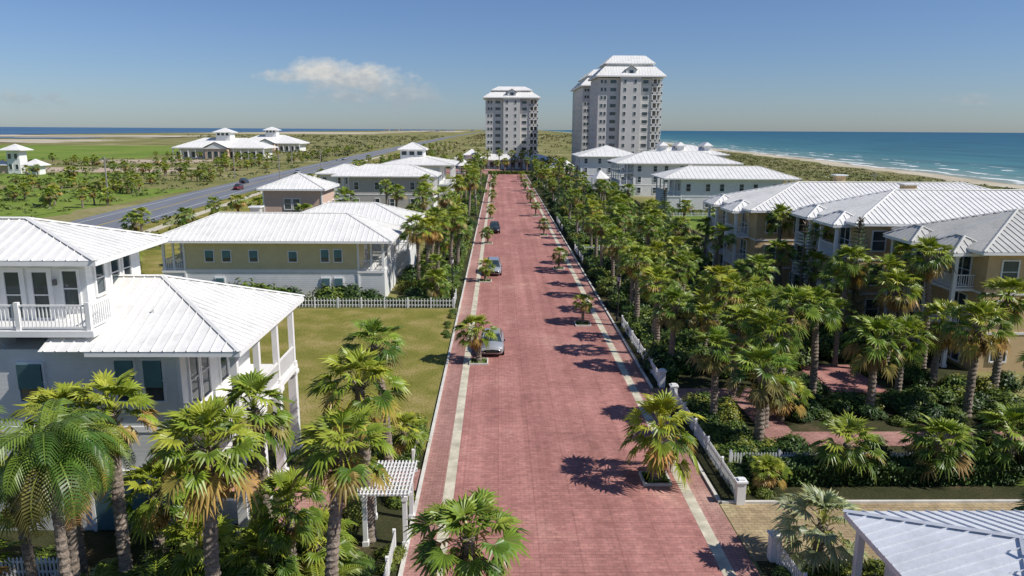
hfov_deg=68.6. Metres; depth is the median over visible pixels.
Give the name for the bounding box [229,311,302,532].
columns
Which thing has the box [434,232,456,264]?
palm tree
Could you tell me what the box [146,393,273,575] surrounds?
palm tree
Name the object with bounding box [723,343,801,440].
palm tree
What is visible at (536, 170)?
palm tree
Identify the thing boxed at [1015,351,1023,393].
palm tree
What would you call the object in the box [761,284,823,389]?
palm tree
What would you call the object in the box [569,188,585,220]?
palm tree
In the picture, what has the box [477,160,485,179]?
palm tree
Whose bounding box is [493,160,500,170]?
palm tree
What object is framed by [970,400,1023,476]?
palm tree
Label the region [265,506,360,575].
palm tree
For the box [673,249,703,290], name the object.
palm tree
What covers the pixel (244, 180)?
car
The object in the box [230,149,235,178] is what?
utility pole
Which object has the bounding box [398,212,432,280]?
palm tree
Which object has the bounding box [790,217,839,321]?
columns
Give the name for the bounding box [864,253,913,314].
palm tree
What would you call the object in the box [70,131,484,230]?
highway
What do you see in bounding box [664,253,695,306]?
palm tree
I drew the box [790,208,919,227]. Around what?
fascia
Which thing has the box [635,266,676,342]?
palm tree
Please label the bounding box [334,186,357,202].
palm tree
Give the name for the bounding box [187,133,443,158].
distant trees
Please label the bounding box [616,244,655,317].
palm tree
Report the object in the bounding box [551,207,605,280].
hedge
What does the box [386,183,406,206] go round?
palm tree
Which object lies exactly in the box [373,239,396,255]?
walls
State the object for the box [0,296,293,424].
railings
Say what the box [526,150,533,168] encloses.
palm tree
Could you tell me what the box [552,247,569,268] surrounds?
palm tree
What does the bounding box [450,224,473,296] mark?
hedge
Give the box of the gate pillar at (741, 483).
[734,477,748,504]
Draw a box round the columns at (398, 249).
[397,230,412,250]
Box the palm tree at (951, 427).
[894,413,984,483]
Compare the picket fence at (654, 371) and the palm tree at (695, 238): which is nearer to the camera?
the picket fence at (654, 371)
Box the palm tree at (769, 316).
[738,306,804,427]
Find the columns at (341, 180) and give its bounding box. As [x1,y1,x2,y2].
[336,177,436,193]
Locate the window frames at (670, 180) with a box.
[670,180,777,207]
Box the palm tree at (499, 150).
[495,149,503,168]
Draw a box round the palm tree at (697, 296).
[688,288,714,316]
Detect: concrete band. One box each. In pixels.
[436,178,492,575]
[522,174,735,575]
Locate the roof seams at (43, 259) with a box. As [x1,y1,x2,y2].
[0,218,303,351]
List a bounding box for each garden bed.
[0,450,425,575]
[390,175,487,307]
[527,175,1023,499]
[756,561,872,575]
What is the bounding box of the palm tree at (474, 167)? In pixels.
[469,165,480,174]
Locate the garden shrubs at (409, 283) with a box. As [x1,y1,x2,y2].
[395,172,487,297]
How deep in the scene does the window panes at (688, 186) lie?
160.90 m
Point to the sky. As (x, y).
(728, 65)
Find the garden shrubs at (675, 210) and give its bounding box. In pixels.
[668,207,715,215]
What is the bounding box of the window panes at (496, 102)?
[488,93,526,149]
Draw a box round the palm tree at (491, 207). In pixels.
[486,204,496,217]
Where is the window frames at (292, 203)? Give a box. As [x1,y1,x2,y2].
[283,198,333,209]
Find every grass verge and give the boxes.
[0,188,187,218]
[132,160,381,273]
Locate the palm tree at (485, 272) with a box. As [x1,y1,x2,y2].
[477,258,496,280]
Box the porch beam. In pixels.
[228,357,239,360]
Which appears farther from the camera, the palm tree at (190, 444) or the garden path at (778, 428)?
the garden path at (778, 428)
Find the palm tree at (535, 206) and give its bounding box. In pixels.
[531,201,540,215]
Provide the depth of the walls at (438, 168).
189.23 m
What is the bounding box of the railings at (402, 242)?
[392,242,411,249]
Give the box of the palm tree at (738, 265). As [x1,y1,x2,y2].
[732,259,755,292]
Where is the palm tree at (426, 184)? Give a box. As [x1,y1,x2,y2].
[413,181,433,236]
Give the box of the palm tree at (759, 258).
[738,254,779,324]
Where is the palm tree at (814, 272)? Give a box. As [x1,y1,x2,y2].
[798,249,832,303]
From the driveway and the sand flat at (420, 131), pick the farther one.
the sand flat at (420, 131)
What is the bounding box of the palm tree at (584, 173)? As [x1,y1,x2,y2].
[578,171,588,183]
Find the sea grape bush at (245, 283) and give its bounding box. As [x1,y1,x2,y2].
[228,278,273,289]
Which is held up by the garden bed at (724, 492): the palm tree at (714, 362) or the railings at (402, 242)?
the palm tree at (714, 362)
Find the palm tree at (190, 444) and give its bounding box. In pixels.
[145,419,230,546]
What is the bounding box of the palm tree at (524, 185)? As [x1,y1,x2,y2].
[520,179,528,190]
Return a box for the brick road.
[447,174,723,575]
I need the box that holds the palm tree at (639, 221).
[638,215,650,244]
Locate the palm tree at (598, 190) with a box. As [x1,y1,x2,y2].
[596,179,609,200]
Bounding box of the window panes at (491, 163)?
[456,162,548,167]
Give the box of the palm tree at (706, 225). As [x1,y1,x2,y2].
[696,215,717,268]
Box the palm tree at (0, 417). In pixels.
[0,405,7,456]
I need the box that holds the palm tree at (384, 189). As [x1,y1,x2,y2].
[376,179,393,205]
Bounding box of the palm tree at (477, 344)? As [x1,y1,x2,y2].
[452,313,499,362]
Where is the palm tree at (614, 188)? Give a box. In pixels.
[607,181,620,195]
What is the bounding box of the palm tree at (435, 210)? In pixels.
[423,206,451,268]
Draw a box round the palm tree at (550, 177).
[545,175,557,191]
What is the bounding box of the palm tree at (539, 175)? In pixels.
[536,168,545,183]
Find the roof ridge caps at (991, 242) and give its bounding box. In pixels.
[883,209,1023,252]
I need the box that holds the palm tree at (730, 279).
[706,271,762,361]
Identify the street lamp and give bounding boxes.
[450,257,453,298]
[577,226,580,257]
[616,274,620,320]
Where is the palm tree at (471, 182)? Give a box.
[464,172,479,215]
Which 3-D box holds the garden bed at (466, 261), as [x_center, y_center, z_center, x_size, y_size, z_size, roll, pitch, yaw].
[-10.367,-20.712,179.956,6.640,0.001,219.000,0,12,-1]
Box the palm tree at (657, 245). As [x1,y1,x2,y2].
[642,238,670,267]
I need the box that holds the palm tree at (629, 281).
[628,265,656,293]
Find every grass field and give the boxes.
[0,145,178,159]
[0,173,145,185]
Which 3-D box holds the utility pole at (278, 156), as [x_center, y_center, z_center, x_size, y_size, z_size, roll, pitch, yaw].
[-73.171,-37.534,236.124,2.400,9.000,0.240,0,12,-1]
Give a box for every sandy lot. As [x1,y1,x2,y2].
[45,167,212,171]
[90,159,211,162]
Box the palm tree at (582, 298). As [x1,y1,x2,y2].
[572,293,594,322]
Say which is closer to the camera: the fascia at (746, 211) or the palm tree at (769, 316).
the palm tree at (769, 316)
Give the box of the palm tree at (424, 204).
[411,184,435,247]
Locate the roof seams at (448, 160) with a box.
[385,144,458,164]
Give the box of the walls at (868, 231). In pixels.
[802,224,906,326]
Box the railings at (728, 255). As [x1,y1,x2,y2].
[707,216,748,261]
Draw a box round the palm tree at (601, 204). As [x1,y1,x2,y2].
[594,199,607,214]
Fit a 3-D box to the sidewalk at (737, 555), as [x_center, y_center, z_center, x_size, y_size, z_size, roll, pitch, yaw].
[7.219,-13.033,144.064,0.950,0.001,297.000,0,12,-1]
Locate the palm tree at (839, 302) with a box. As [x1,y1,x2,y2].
[819,297,858,366]
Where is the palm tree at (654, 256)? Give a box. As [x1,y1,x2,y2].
[641,251,663,266]
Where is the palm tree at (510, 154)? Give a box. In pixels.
[507,150,514,168]
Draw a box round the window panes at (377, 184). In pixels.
[354,182,413,205]
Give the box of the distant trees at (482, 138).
[426,134,756,160]
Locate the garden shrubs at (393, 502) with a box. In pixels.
[383,412,430,509]
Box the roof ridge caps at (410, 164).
[331,164,441,175]
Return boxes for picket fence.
[0,557,58,575]
[299,297,454,307]
[383,528,395,575]
[412,432,417,461]
[453,289,456,307]
[574,244,582,262]
[583,245,702,249]
[621,315,658,384]
[670,212,715,216]
[674,388,734,493]
[729,449,1023,462]
[776,540,806,575]
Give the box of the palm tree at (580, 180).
[572,179,584,189]
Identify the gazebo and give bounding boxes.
[455,159,467,172]
[591,170,608,188]
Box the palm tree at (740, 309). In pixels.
[714,302,766,397]
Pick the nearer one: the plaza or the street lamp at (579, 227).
the street lamp at (579, 227)
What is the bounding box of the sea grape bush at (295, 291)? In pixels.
[280,286,307,303]
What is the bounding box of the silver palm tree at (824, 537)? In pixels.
[770,482,871,575]
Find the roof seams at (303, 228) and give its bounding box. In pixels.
[164,213,402,241]
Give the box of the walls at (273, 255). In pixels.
[184,243,372,269]
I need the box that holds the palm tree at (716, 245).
[704,222,737,276]
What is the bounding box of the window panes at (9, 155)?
[8,154,18,168]
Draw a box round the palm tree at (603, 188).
[596,180,611,213]
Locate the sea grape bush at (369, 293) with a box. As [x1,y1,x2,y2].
[362,288,382,297]
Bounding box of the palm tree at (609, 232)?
[598,227,627,279]
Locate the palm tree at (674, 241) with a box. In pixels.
[662,235,689,265]
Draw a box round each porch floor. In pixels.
[162,256,395,272]
[202,364,297,434]
[387,240,414,252]
[439,179,455,184]
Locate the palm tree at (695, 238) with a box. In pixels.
[681,234,709,259]
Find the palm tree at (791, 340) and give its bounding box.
[771,310,801,344]
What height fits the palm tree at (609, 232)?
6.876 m
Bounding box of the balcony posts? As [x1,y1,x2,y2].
[12,302,92,330]
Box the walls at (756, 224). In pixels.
[717,207,807,290]
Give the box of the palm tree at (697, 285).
[688,275,723,310]
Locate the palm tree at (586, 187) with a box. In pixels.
[581,181,591,193]
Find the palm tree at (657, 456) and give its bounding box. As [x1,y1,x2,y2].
[618,388,706,492]
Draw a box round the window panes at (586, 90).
[572,89,588,155]
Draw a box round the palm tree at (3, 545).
[0,537,25,575]
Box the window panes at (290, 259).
[205,244,367,288]
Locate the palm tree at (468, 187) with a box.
[463,177,477,208]
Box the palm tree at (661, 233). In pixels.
[650,227,673,252]
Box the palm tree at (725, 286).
[713,266,741,305]
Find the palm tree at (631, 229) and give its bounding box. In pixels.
[617,221,636,244]
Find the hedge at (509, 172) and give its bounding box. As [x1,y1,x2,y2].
[488,171,531,173]
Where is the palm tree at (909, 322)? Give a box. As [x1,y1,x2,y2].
[879,312,937,390]
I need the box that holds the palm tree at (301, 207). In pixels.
[292,203,312,211]
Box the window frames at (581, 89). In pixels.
[572,89,588,161]
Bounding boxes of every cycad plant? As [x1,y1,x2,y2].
[80,557,149,575]
[132,547,201,575]
[184,534,261,571]
[192,554,269,575]
[266,526,326,562]
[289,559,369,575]
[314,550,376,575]
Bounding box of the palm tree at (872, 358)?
[841,313,912,407]
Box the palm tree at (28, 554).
[0,455,50,575]
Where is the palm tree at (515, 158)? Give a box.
[511,156,517,168]
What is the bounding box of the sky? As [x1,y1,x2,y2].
[0,0,1023,132]
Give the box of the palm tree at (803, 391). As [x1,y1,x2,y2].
[769,372,814,420]
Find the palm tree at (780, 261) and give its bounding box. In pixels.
[762,238,799,295]
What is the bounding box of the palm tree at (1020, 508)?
[1010,476,1023,510]
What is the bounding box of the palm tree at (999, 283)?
[975,276,1023,388]
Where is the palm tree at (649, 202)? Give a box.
[640,199,656,208]
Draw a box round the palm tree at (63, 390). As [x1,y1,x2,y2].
[15,381,123,575]
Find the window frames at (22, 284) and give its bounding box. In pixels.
[0,254,230,403]
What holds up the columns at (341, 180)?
on the porch floor
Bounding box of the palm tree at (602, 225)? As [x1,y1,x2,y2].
[587,214,615,268]
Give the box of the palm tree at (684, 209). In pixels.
[675,199,694,219]
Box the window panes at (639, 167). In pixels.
[625,164,683,192]
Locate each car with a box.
[233,183,243,189]
[239,178,248,183]
[480,328,504,354]
[485,257,501,274]
[488,221,500,232]
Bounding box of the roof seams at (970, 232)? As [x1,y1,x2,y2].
[886,210,1023,253]
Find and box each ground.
[0,127,1023,575]
[538,130,1015,188]
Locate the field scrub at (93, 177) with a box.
[0,156,327,218]
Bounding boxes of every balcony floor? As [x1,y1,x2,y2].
[0,320,107,336]
[706,224,748,264]
[792,241,849,288]
[896,266,973,329]
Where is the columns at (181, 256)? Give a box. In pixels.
[161,240,396,270]
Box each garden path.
[230,469,421,490]
[276,491,344,536]
[653,388,751,400]
[736,401,803,443]
[794,431,1023,445]
[798,365,885,391]
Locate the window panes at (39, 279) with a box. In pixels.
[4,255,227,402]
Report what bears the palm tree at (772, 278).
on the garden bed at (724, 492)
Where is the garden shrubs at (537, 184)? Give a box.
[530,171,593,192]
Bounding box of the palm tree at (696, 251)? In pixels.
[682,247,710,276]
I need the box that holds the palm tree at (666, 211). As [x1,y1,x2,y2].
[651,200,674,224]
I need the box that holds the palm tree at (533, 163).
[531,162,539,175]
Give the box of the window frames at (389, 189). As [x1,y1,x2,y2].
[354,179,424,205]
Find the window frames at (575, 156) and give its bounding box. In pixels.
[575,156,610,180]
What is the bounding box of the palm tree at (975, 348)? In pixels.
[937,298,1018,417]
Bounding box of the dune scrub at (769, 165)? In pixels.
[718,151,1014,188]
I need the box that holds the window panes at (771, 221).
[720,211,804,286]
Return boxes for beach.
[554,131,1023,188]
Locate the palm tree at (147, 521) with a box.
[103,459,188,566]
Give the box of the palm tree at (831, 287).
[818,263,861,333]
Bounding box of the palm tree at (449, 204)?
[439,194,457,216]
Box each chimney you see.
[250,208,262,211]
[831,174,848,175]
[833,176,845,180]
[898,183,919,184]
[899,185,916,188]
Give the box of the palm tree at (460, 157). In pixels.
[457,155,463,171]
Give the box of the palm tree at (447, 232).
[431,220,454,268]
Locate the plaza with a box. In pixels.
[445,169,573,174]
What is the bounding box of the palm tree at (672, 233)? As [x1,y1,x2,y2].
[661,224,685,250]
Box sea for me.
[542,130,1023,184]
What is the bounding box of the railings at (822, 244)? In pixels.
[793,231,852,283]
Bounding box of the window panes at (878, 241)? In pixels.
[810,225,885,317]
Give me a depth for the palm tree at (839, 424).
36.54 m
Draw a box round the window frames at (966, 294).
[907,251,1020,362]
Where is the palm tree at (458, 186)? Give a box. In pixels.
[449,174,466,214]
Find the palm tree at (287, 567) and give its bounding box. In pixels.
[220,515,307,575]
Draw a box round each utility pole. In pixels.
[99,157,108,192]
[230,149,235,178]
[275,154,282,179]
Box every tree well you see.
[469,357,487,364]
[479,278,491,282]
[553,266,564,269]
[574,320,590,326]
[639,470,672,485]
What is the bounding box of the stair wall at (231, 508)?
[216,498,237,523]
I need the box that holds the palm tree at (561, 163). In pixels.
[557,160,566,176]
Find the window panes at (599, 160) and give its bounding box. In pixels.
[575,159,623,181]
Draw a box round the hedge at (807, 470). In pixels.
[742,453,1023,486]
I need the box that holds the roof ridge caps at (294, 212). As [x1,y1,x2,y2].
[160,212,399,240]
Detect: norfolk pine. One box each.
[550,165,563,203]
[569,165,584,214]
[572,186,593,231]
[654,188,673,249]
[781,220,818,302]
[832,216,881,333]
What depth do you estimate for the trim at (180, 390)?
31.11 m
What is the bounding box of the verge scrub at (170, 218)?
[125,149,446,273]
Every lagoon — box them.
[0,127,444,134]
[0,137,87,138]
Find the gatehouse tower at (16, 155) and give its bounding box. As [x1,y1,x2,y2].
[0,144,33,173]
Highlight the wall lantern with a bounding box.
[52,279,56,285]
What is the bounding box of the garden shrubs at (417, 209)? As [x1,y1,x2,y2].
[350,202,438,239]
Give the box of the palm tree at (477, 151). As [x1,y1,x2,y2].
[474,150,481,155]
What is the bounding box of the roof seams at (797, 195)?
[704,182,986,210]
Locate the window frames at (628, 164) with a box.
[625,164,684,193]
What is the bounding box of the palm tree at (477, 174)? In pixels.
[469,170,480,204]
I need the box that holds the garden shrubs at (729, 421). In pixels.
[677,389,809,462]
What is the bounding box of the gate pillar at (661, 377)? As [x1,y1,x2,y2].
[658,368,666,387]
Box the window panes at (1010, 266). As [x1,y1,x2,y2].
[907,248,1018,360]
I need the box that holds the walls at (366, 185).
[349,177,423,208]
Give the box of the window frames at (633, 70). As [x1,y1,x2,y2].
[589,70,648,146]
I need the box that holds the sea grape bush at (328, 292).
[307,283,345,305]
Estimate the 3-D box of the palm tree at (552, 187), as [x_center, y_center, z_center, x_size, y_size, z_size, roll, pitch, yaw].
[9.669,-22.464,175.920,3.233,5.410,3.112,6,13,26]
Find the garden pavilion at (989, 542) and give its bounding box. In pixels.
[842,509,1023,575]
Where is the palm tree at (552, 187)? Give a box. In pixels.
[548,181,557,200]
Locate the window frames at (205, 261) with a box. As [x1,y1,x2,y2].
[204,244,367,287]
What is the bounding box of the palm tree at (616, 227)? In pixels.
[603,225,622,258]
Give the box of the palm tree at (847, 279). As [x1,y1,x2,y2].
[821,244,875,336]
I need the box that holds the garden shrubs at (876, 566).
[787,556,884,575]
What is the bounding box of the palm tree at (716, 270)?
[697,265,741,326]
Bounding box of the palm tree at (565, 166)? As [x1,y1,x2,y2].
[562,165,569,176]
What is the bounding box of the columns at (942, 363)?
[881,239,960,366]
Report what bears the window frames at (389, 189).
attached to the walls at (366, 185)
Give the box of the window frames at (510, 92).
[485,92,526,149]
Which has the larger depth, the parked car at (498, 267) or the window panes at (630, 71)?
the window panes at (630, 71)
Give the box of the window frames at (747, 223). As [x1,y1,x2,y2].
[719,210,805,287]
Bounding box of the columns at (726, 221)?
[705,205,738,269]
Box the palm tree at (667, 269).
[636,264,681,333]
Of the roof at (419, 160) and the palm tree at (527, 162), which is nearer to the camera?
the roof at (419, 160)
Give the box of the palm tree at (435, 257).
[418,252,451,285]
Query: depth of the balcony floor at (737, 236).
82.35 m
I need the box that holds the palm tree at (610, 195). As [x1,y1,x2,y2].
[605,190,617,207]
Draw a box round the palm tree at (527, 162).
[523,157,530,170]
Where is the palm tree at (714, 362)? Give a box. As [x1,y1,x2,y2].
[686,325,746,414]
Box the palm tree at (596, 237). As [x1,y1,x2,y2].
[583,212,607,257]
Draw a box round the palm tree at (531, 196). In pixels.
[526,190,534,202]
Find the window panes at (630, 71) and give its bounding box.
[590,70,648,152]
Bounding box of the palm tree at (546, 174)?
[541,168,552,188]
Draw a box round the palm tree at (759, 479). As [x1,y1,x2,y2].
[749,453,792,490]
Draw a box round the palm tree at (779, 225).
[764,202,795,287]
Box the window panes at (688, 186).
[670,182,773,206]
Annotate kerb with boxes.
[398,175,488,575]
[526,175,623,337]
[622,338,652,388]
[667,415,720,502]
[721,499,1023,503]
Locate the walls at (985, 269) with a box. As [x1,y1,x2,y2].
[896,249,1023,371]
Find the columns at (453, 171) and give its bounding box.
[445,166,455,183]
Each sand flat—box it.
[0,134,215,137]
[0,139,118,142]
[235,132,405,133]
[379,131,461,131]
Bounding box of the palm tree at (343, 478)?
[279,403,398,575]
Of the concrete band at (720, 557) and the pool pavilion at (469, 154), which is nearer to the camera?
the concrete band at (720, 557)
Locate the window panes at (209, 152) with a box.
[176,133,262,157]
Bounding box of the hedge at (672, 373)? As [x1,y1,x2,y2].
[641,337,678,382]
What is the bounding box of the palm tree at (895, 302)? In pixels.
[871,267,922,361]
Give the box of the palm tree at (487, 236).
[478,226,492,242]
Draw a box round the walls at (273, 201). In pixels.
[264,188,334,211]
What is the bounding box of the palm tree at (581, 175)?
[570,169,582,182]
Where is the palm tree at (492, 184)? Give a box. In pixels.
[488,179,496,188]
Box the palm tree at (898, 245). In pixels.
[884,238,925,333]
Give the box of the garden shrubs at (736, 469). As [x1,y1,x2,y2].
[682,399,776,499]
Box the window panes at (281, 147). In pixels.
[266,131,298,150]
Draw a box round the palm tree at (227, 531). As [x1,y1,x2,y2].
[156,506,256,575]
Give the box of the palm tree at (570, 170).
[565,163,575,180]
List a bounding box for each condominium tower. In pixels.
[483,86,540,153]
[570,69,598,163]
[588,55,666,152]
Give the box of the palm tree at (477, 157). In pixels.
[472,155,481,176]
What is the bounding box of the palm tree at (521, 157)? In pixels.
[517,153,524,169]
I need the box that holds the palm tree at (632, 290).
[615,244,650,304]
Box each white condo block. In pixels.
[571,145,634,183]
[607,151,743,195]
[650,142,729,157]
[651,164,801,210]
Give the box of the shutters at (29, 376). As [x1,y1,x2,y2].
[16,361,162,388]
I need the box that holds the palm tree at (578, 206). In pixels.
[569,203,586,233]
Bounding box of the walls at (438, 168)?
[419,166,444,197]
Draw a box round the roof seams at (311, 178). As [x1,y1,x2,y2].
[258,173,338,188]
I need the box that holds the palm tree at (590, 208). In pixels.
[585,202,597,230]
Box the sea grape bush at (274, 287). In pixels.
[255,283,290,293]
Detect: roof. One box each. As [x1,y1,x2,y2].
[0,219,302,351]
[162,213,403,241]
[259,173,337,188]
[306,203,423,224]
[315,164,357,173]
[332,164,439,175]
[383,142,456,164]
[704,182,984,210]
[791,190,1023,224]
[884,210,1023,253]
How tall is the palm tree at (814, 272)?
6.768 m
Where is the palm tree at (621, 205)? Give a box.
[610,203,630,238]
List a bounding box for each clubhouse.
[171,128,277,158]
[249,127,309,151]
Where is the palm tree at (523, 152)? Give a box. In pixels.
[519,150,525,168]
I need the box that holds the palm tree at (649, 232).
[636,214,664,246]
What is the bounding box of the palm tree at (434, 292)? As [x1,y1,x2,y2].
[418,268,454,301]
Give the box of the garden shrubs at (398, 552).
[372,543,407,574]
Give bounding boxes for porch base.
[164,259,396,296]
[338,193,436,209]
[396,244,416,275]
[440,180,455,197]
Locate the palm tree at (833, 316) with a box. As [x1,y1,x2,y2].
[783,283,843,392]
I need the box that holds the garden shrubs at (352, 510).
[324,492,362,539]
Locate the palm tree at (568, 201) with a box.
[562,190,579,219]
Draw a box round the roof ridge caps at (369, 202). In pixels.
[301,202,423,224]
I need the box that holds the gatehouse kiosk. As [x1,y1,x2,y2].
[21,159,50,174]
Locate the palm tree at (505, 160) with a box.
[501,158,508,170]
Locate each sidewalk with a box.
[139,155,384,233]
[403,174,491,575]
[523,174,760,575]
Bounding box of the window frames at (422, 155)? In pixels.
[401,151,442,179]
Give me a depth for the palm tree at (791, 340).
56.31 m
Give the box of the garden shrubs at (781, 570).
[770,564,816,575]
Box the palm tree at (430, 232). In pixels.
[412,216,443,291]
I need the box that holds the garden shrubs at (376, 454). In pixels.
[308,433,410,469]
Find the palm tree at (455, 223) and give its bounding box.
[441,205,468,266]
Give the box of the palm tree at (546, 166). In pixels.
[541,165,552,174]
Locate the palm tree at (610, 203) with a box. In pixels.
[606,196,627,241]
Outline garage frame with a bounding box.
[88,470,184,530]
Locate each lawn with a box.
[249,309,455,449]
[563,215,645,221]
[582,244,697,249]
[669,213,713,237]
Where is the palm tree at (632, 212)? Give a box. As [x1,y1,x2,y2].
[625,198,638,216]
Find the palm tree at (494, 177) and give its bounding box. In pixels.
[490,172,497,179]
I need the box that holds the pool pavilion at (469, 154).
[453,149,556,168]
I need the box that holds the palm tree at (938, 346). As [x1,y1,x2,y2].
[911,298,970,387]
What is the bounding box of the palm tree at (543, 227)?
[537,218,549,234]
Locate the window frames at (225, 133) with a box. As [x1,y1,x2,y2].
[176,133,255,158]
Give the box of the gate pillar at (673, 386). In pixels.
[669,383,678,399]
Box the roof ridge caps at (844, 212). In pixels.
[790,189,1023,224]
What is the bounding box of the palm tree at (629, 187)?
[620,183,636,205]
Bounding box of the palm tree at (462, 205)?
[450,197,467,216]
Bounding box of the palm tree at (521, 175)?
[517,171,525,180]
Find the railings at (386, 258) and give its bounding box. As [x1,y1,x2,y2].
[165,247,394,269]
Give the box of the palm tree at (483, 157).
[479,153,487,176]
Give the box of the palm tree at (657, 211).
[640,208,667,240]
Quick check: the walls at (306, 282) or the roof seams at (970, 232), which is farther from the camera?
the walls at (306, 282)
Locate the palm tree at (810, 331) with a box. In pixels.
[779,302,811,334]
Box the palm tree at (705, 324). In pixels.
[688,301,723,345]
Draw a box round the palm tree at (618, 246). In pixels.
[603,230,633,288]
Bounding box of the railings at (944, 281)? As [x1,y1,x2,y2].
[895,255,974,325]
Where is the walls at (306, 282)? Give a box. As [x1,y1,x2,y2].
[187,272,357,297]
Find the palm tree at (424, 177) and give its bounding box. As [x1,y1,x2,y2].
[416,173,434,192]
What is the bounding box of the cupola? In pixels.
[400,150,425,158]
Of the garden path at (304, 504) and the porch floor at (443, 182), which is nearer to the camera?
the garden path at (304, 504)
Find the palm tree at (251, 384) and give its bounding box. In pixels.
[212,368,296,540]
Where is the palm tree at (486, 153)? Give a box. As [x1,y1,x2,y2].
[483,149,491,168]
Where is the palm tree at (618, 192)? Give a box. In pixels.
[612,190,626,203]
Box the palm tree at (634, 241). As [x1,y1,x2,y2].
[622,238,637,269]
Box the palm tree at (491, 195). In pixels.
[488,189,496,201]
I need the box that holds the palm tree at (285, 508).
[245,465,328,562]
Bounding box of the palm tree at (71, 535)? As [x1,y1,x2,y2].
[2,404,136,575]
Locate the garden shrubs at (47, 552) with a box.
[18,544,56,569]
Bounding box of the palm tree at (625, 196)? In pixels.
[617,193,634,232]
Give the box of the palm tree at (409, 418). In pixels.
[375,411,429,460]
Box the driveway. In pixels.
[720,503,1021,560]
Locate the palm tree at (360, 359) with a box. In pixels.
[303,344,411,543]
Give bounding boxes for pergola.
[357,460,417,546]
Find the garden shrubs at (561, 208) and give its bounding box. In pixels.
[541,189,702,250]
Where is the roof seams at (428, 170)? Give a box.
[342,164,440,175]
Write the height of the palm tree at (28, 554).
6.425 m
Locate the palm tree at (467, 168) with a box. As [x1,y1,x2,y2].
[461,164,472,196]
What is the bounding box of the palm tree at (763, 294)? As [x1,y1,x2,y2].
[730,285,787,370]
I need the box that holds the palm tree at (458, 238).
[453,215,473,264]
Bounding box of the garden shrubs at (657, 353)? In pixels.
[579,243,940,384]
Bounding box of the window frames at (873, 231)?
[809,225,903,316]
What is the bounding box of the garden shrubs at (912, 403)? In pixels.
[773,369,1023,457]
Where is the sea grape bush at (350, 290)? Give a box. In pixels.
[336,283,368,297]
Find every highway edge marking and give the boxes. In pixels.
[79,148,390,222]
[117,153,381,228]
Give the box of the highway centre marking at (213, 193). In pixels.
[97,148,396,225]
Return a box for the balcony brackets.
[0,337,90,345]
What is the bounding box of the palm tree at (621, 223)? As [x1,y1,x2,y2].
[607,206,633,229]
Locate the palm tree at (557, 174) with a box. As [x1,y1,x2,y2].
[553,167,565,185]
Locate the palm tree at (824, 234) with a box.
[807,222,838,270]
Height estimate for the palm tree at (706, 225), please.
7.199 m
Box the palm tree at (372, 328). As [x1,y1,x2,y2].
[337,316,408,476]
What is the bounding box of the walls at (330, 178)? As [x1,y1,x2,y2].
[320,174,346,199]
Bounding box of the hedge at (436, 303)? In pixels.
[300,296,450,306]
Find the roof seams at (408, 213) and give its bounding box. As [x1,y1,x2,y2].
[302,202,422,224]
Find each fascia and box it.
[0,238,303,356]
[166,229,404,243]
[256,185,339,190]
[331,173,441,176]
[397,149,458,165]
[703,197,785,212]
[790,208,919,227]
[883,229,1023,256]
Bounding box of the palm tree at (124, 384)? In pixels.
[52,368,162,575]
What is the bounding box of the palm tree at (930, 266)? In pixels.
[900,236,956,368]
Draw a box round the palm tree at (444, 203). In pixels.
[431,186,456,240]
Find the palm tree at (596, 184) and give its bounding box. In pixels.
[594,179,605,196]
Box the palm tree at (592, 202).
[583,200,602,246]
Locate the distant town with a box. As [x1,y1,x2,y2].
[385,129,484,130]
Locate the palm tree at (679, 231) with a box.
[669,216,692,249]
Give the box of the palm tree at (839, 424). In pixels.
[802,409,888,485]
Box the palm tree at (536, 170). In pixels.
[532,166,540,180]
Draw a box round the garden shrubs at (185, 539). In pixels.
[115,530,375,575]
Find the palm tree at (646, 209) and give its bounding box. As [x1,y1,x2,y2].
[640,206,655,222]
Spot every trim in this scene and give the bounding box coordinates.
[1,357,187,446]
[182,243,359,289]
[262,191,322,211]
[348,177,419,202]
[373,244,387,254]
[749,237,793,268]
[805,240,885,294]
[935,290,1023,334]
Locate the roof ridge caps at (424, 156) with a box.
[382,142,455,164]
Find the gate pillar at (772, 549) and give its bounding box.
[767,529,781,561]
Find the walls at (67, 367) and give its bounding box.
[0,337,253,529]
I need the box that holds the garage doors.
[93,475,181,529]
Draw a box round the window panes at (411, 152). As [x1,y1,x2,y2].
[402,151,421,154]
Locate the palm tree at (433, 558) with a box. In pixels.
[401,486,533,575]
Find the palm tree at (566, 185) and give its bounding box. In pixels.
[558,175,574,201]
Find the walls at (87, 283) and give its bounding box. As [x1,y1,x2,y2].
[0,252,140,319]
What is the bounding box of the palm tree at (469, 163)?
[463,161,474,171]
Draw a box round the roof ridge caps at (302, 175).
[256,173,338,188]
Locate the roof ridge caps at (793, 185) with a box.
[703,181,988,210]
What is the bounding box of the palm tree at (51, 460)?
[0,398,122,575]
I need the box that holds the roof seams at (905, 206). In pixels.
[792,190,1023,224]
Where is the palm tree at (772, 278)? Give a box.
[747,262,775,286]
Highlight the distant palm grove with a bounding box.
[0,141,566,269]
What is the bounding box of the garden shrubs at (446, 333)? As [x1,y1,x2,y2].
[440,309,456,337]
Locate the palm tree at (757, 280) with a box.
[740,274,774,315]
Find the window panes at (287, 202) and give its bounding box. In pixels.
[284,199,333,208]
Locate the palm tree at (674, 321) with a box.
[648,285,698,356]
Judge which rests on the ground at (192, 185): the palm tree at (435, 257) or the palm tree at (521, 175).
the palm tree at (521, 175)
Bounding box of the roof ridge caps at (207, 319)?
[0,217,304,351]
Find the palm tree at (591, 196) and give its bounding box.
[584,194,596,211]

